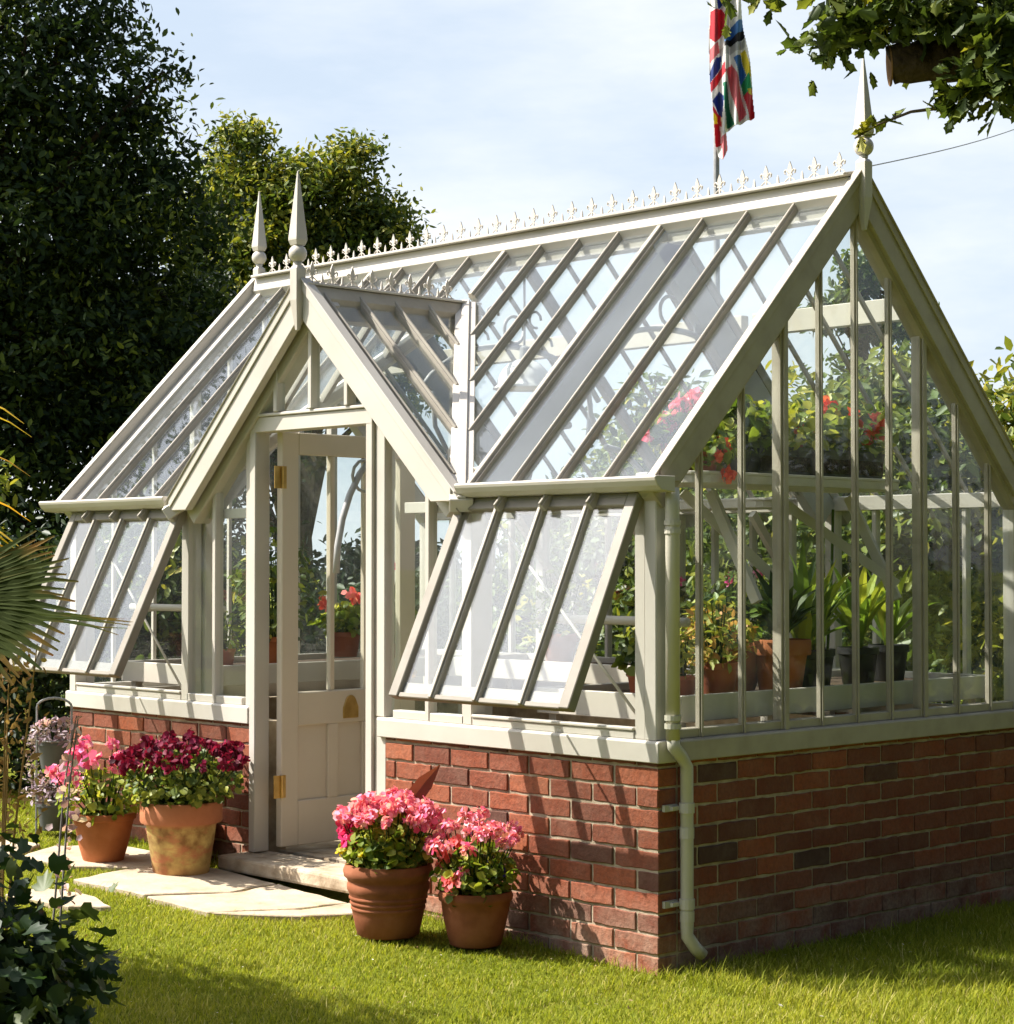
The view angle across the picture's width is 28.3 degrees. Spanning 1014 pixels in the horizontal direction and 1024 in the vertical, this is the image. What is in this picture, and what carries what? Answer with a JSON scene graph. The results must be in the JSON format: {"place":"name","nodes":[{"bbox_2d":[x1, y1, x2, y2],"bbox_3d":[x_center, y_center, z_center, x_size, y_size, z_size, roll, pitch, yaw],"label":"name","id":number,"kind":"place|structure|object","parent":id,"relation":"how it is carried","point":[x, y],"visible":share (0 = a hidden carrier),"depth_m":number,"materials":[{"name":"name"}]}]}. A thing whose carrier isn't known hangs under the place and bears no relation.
{"place":"outdoors","nodes":[
{"label":"outdoors","id":0,"kind":"place"},
{"bbox_2d":[0,840,352,921],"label":"path","id":1,"kind":"structure","parent":0,"point":[137,875],"depth_m":8.36,"materials":[{"name":"stone"}]},
{"bbox_2d":[44,734,144,862],"bbox_3d":[-1.843,1.288,9.048,0.500,0.573,0.495,1,-2,-43],"label":"flower pot","id":2,"kind":"object","parent":1,"relation":"on","point":[105,836],"visible":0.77,"depth_m":8.95,"materials":[{"name":"ceramic"}]},
{"bbox_2d":[107,727,250,875],"bbox_3d":[-1.438,1.268,8.829,0.633,0.627,0.641,0,-1,12],"label":"flower pot","id":3,"kind":"object","parent":1,"relation":"on","point":[181,811],"visible":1,"depth_m":8.70,"materials":[{"name":"ceramic"}]},
{"bbox_2d":[279,840,350,863],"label":"floor","id":4,"kind":"structure","parent":0,"point":[325,851],"depth_m":9.07,"materials":[{"name":"stone"}]},
{"bbox_2d":[122,649,520,688],"bbox_3d":[-0.937,1.214,10.616,2.080,0.900,0.760,1,-2,-43],"label":"staging bench","id":5,"kind":"object","parent":4,"relation":"on","point":[312,667],"visible":0.25,"depth_m":10.10,"materials":[{"name":"white paint"}]},
{"bbox_2d":[223,611,241,664],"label":"potted plant","id":6,"kind":"object","parent":5,"relation":"on","point":[229,651],"visible":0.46,"depth_m":9.92,"materials":[{"name":"green plant"}]},
{"bbox_2d":[225,526,326,662],"bbox_3d":[-1.223,0.421,10.469,0.482,0.734,0.497,1,-2,-43],"label":"potted plant","id":7,"kind":"object","parent":5,"relation":"on","point":[273,627],"visible":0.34,"depth_m":10.44,"materials":[{"name":"green plant"}]},
{"bbox_2d":[307,587,360,656],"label":"potted plant","id":8,"kind":"object","parent":5,"relation":"on","point":[347,627],"visible":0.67,"depth_m":10.53,"materials":[{"name":"green plant"}]},
{"bbox_2d":[449,653,839,720],"bbox_3d":[0.643,1.200,10.040,0.580,0.900,2.150,1,-2,-43],"label":"staging bench","id":9,"kind":"object","parent":4,"relation":"on","point":[513,666],"visible":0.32,"depth_m":10.19,"materials":[{"name":"white paint"}]},
{"bbox_2d":[521,566,594,662],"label":"potted plant","id":10,"kind":"object","parent":9,"relation":"on","point":[561,646],"visible":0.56,"depth_m":10.37,"materials":[{"name":"green plant"}]},
{"bbox_2d":[616,573,692,637],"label":"potted plant","id":11,"kind":"object","parent":9,"relation":"on","point":[683,597],"visible":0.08,"depth_m":9.96,"materials":[{"name":"green plant"}]},
{"bbox_2d":[703,566,769,642],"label":"potted plant","id":12,"kind":"object","parent":9,"relation":"on","point":[729,574],"visible":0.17,"depth_m":9.55,"materials":[{"name":"green plant"}]},
{"bbox_2d":[537,669,984,727],"bbox_3d":[1.130,1.159,8.436,2.080,0.900,0.750,1,-2,-43],"label":"staging bench","id":13,"kind":"object","parent":4,"relation":"on","point":[605,700],"visible":0.37,"depth_m":7.99,"materials":[{"name":"white paint"}]},
{"bbox_2d":[611,637,634,692],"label":"potted plant","id":14,"kind":"object","parent":13,"relation":"on","point":[622,660],"visible":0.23,"depth_m":7.84,"materials":[{"name":"green plant"}]},
{"bbox_2d":[680,630,704,695],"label":"potted plant","id":15,"kind":"object","parent":13,"relation":"on","point":[687,684],"visible":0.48,"depth_m":7.70,"materials":[{"name":"green plant"}]},
{"bbox_2d":[680,592,759,693],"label":"potted plant","id":16,"kind":"object","parent":13,"relation":"on","point":[720,674],"visible":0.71,"depth_m":7.79,"materials":[{"name":"green plant"}]},
{"bbox_2d":[688,576,772,691],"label":"potted plant","id":17,"kind":"object","parent":13,"relation":"on","point":[751,672],"visible":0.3,"depth_m":8.10,"materials":[{"name":"green plant"}]},
{"bbox_2d":[727,565,824,689],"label":"potted plant","id":18,"kind":"object","parent":13,"relation":"on","point":[799,650],"visible":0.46,"depth_m":8.06,"materials":[{"name":"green plant"}]},
{"bbox_2d":[758,509,868,685],"bbox_3d":[1.307,0.239,8.546,0.476,1.001,0.485,-1,-2,30],"label":"potted plant","id":19,"kind":"object","parent":13,"relation":"on","point":[831,592],"visible":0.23,"depth_m":8.45,"materials":[{"name":"leaf"},{"name":"terracotta"},{"name":"soil"}]},
{"bbox_2d":[762,538,868,686],"bbox_3d":[1.242,0.421,8.309,0.435,0.624,0.500,1,-2,-43],"label":"potted plant","id":20,"kind":"object","parent":13,"relation":"on","point":[802,582],"visible":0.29,"depth_m":8.25,"materials":[{"name":"green plant"}]},
{"bbox_2d":[829,561,909,683],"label":"potted plant","id":21,"kind":"object","parent":13,"relation":"on","point":[870,605],"visible":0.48,"depth_m":8.62,"materials":[{"name":"green plant"}]},
{"bbox_2d":[867,564,939,680],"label":"potted plant","id":22,"kind":"object","parent":13,"relation":"on","point":[901,617],"visible":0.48,"depth_m":8.90,"materials":[{"name":"green plant"}]},
{"bbox_2d":[0,573,1013,1023],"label":"ground","id":23,"kind":"structure","parent":0,"point":[336,895],"depth_m":7.13,"materials":[{"name":"green plant"}]},
{"bbox_2d":[0,407,30,547],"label":"golden plant","id":24,"kind":"object","parent":23,"relation":"on","point":[3,534],"visible":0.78,"depth_m":6.47,"materials":[{"name":"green plant"}]},
{"bbox_2d":[0,450,49,600],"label":"garden shrub","id":25,"kind":"object","parent":23,"relation":"on","point":[4,481],"visible":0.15,"depth_m":12.04,"materials":[{"name":"green plant"}]},
{"bbox_2d":[0,644,50,929],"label":"dried stems","id":26,"kind":"object","parent":23,"relation":"on","point":[4,762],"visible":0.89,"depth_m":6.30,"materials":[{"name":"plant"}]},
{"bbox_2d":[26,777,78,830],"bbox_3d":[-2.190,1.403,9.721,0.268,0.265,0.254,0,-1,6],"label":"flower pot","id":27,"kind":"object","parent":23,"relation":"on","point":[49,815],"visible":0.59,"depth_m":9.67,"materials":[{"name":"metal"}]},
{"bbox_2d":[35,697,72,833],"bbox_3d":[-2.192,1.225,9.730,0.172,0.661,0.172,1,-2,-43],"label":"plant stand","id":28,"kind":"object","parent":23,"relation":"on","point":[71,731],"visible":0.55,"depth_m":9.73,"materials":[{"name":"metal"}]},
{"bbox_2d":[20,715,79,795],"bbox_3d":[-2.196,1.186,9.734,0.266,0.406,0.273,1,-2,-43],"label":"flower pot","id":29,"kind":"object","parent":28,"relation":"on","point":[52,753],"visible":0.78,"depth_m":9.68,"materials":[{"name":"metal"}]},
{"bbox_2d":[0,822,126,1023],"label":"bush","id":30,"kind":"object","parent":23,"relation":"on","point":[36,981],"visible":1,"depth_m":5.21,"materials":[{"name":"green plant"}]},
{"bbox_2d":[0,530,130,690],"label":"fan palm","id":31,"kind":"object","parent":23,"relation":"on","point":[22,592],"visible":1,"depth_m":5.60,"materials":[{"name":"green plant"}]},
{"bbox_2d":[0,507,132,792],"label":"garden shrub","id":32,"kind":"object","parent":23,"relation":"on","point":[54,707],"visible":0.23,"depth_m":11.32,"materials":[{"name":"green plant"}]},
{"bbox_2d":[45,716,90,927],"bbox_3d":[-1.302,1.106,5.980,0.124,1.004,0.132,0,-1,3],"label":"flower spike","id":33,"kind":"object","parent":23,"relation":"on","point":[72,815],"visible":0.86,"depth_m":5.99,"materials":[{"name":"pale pink petal"},{"name":"plant stem"},{"name":"leaf"}]},
{"bbox_2d":[0,0,282,627],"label":"oak tree","id":34,"kind":"object","parent":23,"relation":"on","point":[68,194],"visible":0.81,"depth_m":16.07,"materials":[{"name":"green plant"}]},
{"bbox_2d":[16,483,310,749],"bbox_3d":[-2.583,0.867,14.441,2.490,2.262,2.616,0,-2,16],"label":"laurel shrub","id":35,"kind":"object","parent":23,"relation":"on","point":[169,626],"visible":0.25,"depth_m":13.87,"materials":[{"name":"green plant"}]},
{"bbox_2d":[19,233,326,647],"bbox_3d":[-3.315,-0.368,18.401,3.550,4.594,3.467,1,-2,-43],"label":"holly tree","id":36,"kind":"object","parent":23,"relation":"on","point":[205,421],"visible":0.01,"depth_m":18.21,"materials":[{"name":"green plant"}]},
{"bbox_2d":[218,851,348,893],"bbox_3d":[-0.852,1.547,8.649,0.250,0.065,1.000,1,-2,-43],"label":"doorstep","id":37,"kind":"object","parent":23,"relation":"on","point":[317,873],"visible":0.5,"depth_m":8.64,"materials":[{"name":"stone"}]},
{"bbox_2d":[158,103,456,652],"bbox_3d":[-2.431,-1.312,23.295,3.694,6.665,3.607,1,-2,-43],"label":"oak tree","id":38,"kind":"object","parent":23,"relation":"on","point":[338,221],"visible":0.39,"depth_m":22.77,"materials":[{"name":"green plant"}]},
{"bbox_2d":[332,765,445,939],"bbox_3d":[-0.453,1.300,7.730,0.439,0.646,0.447,1,-2,-43],"label":"flower pot","id":39,"kind":"object","parent":23,"relation":"on","point":[388,868],"visible":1,"depth_m":7.61,"materials":[{"name":"ceramic"}]},
{"bbox_2d":[270,527,535,653],"bbox_3d":[-0.803,1.074,15.070,2.590,1.916,2.346,-1,-2,22],"label":"laurel shrub","id":40,"kind":"object","parent":23,"relation":"on","point":[348,575],"visible":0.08,"depth_m":14.63,"materials":[{"name":"green plant"}]},
{"bbox_2d":[423,806,524,948],"bbox_3d":[-0.127,1.373,7.599,0.371,0.522,0.403,0,-2,18],"label":"flower pot","id":41,"kind":"object","parent":23,"relation":"on","point":[474,900],"visible":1,"depth_m":7.51,"materials":[{"name":"ceramic"}]},
{"bbox_2d":[9,58,1013,975],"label":"greenhouse","id":42,"kind":"object","parent":23,"relation":"on","point":[657,836],"visible":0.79,"depth_m":8.39,"materials":[{"name":"brick"}]},
{"bbox_2d":[9,509,186,677],"bbox_3d":[-1.890,0.430,9.682,0.962,0.845,0.288,-2,-28,47],"label":"sash window","id":43,"kind":"structure","parent":42,"relation":"in","point":[92,667],"depth_m":9.50,"materials":[{"name":"paint"}]},
{"bbox_2d":[273,432,416,846],"bbox_3d":[-0.733,0.574,9.243,0.845,1.855,0.090,1,-2,-44],"label":"door","id":44,"kind":"structure","parent":42,"relation":"in","point":[320,759],"depth_m":9.14,"materials":[{"name":"paint"}]},
{"bbox_2d":[389,493,643,711],"bbox_3d":[0.099,0.377,7.585,0.972,0.845,0.288,-2,-28,47],"label":"sash window","id":45,"kind":"structure","parent":42,"relation":"in","point":[630,503],"depth_m":7.45,"materials":[{"name":"paint"}]},
{"bbox_2d":[493,267,547,391],"bbox_3d":[0.082,-0.952,9.502,0.300,0.746,0.300,1,-2,-43],"label":"pendant lamp","id":46,"kind":"object","parent":42,"relation":"hanging from","point":[532,376],"visible":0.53,"depth_m":9.43,"materials":[{"name":"white metal"}]},
{"bbox_2d":[514,498,797,585],"bbox_3d":[0.716,0.165,10.171,0.330,0.428,1.827,1,-2,-43],"label":"plant shelf","id":47,"kind":"object","parent":42,"relation":"attached to","point":[728,505],"visible":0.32,"depth_m":9.67,"materials":[{"name":"white paint"}]},
{"bbox_2d":[636,470,901,604],"bbox_3d":[1.102,0.113,8.209,1.384,0.515,0.437,1,-2,-43],"label":"plant shelf","id":48,"kind":"object","parent":42,"relation":"attached to","point":[717,520],"visible":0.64,"depth_m":8.10,"materials":[{"name":"white paint"}]},
{"bbox_2d":[642,387,714,470],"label":"potted plant","id":49,"kind":"object","parent":48,"relation":"on","point":[663,429],"visible":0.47,"depth_m":7.76,"materials":[{"name":"green plant"}]},
{"bbox_2d":[691,429,736,483],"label":"potted plant","id":50,"kind":"object","parent":48,"relation":"on","point":[716,453],"visible":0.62,"depth_m":7.71,"materials":[{"name":"green plant"}]},
{"bbox_2d":[688,395,771,471],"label":"potted plant","id":51,"kind":"object","parent":48,"relation":"on","point":[755,422],"visible":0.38,"depth_m":7.97,"materials":[{"name":"green plant"}]},
{"bbox_2d":[745,394,838,474],"bbox_3d":[1.084,-0.310,8.230,0.440,0.332,0.417,1,-2,-43],"label":"planter trough","id":52,"kind":"object","parent":48,"relation":"on","point":[800,456],"visible":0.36,"depth_m":8.19,"materials":[{"name":"black plastic"}]},
{"bbox_2d":[799,395,898,478],"bbox_3d":[1.401,-0.315,8.533,0.445,0.357,0.552,-1,-2,33],"label":"planter trough","id":53,"kind":"object","parent":48,"relation":"on","point":[837,455],"visible":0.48,"depth_m":8.47,"materials":[{"name":"black plastic"}]},
{"bbox_2d":[872,129,1013,165],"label":"overhead wire","id":54,"kind":"object","parent":42,"relation":"attached to","point":[942,150],"visible":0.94,"depth_m":10.22,"materials":[{"name":"grey metal"}]},
{"bbox_2d":[439,466,633,653],"bbox_3d":[0.392,0.783,14.611,2.566,2.319,2.534,-1,-2,32],"label":"laurel shrub","id":55,"kind":"object","parent":23,"relation":"on","point":[500,577],"visible":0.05,"depth_m":14.19,"materials":[{"name":"green plant"}]},
{"bbox_2d":[516,364,767,656],"bbox_3d":[1.219,0.530,13.664,2.432,3.147,2.585,1,-2,-43],"label":"laurel shrub","id":56,"kind":"object","parent":23,"relation":"on","point":[599,468],"visible":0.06,"depth_m":13.39,"materials":[{"name":"green plant"}]},
{"bbox_2d":[713,120,719,377],"bbox_3d":[1.562,-1.486,14.970,0.070,6.560,0.070,1,-2,-43],"label":"flag pole","id":57,"kind":"object","parent":23,"relation":"on","point":[716,274],"visible":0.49,"depth_m":14.97,"materials":[{"name":"metal"}]},
{"bbox_2d":[709,0,754,158],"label":"flag","id":58,"kind":"object","parent":57,"relation":"hanging from","point":[730,81],"visible":0.94,"depth_m":14.94,"materials":[{"name":"fabric"}]},
{"bbox_2d":[580,359,997,675],"bbox_3d":[1.719,0.500,12.307,2.517,2.941,2.512,1,-2,-43],"label":"laurel shrub","id":59,"kind":"object","parent":23,"relation":"on","point":[724,553],"visible":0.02,"depth_m":12.09,"materials":[{"name":"green plant"}]},
{"bbox_2d":[687,337,1013,703],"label":"laurel shrub","id":60,"kind":"object","parent":23,"relation":"on","point":[939,544],"visible":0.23,"depth_m":10.94,"materials":[{"name":"green plant"}]},
{"bbox_2d":[707,0,1013,152],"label":"oak tree","id":61,"kind":"object","parent":23,"relation":"on","point":[973,57],"visible":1,"depth_m":7.44,"materials":[{"name":"green plant"}]},
{"bbox_2d":[788,244,939,394],"bbox_3d":[4.370,-0.650,24.938,2.169,5.470,2.147,0,-2,-14],"label":"conifer tree","id":62,"kind":"object","parent":23,"relation":"on","point":[869,284],"visible":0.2,"depth_m":24.90,"materials":[{"name":"green plant"}]},
{"bbox_2d":[844,336,1013,703],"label":"laurel shrub","id":63,"kind":"object","parent":23,"relation":"on","point":[1006,391],"visible":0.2,"depth_m":11.04,"materials":[{"name":"green plant"}]},
{"bbox_2d":[0,0,1013,569],"label":"sky","id":64,"kind":"structure","parent":0,"point":[501,108],"materials":[{"name":"blue"}]},
{"bbox_2d":[23,818,991,1023],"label":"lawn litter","id":65,"kind":"object","parent":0,"point":[485,951],"visible":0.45,"depth_m":7.10,"materials":[{"name":"brown plant"}]}
]}

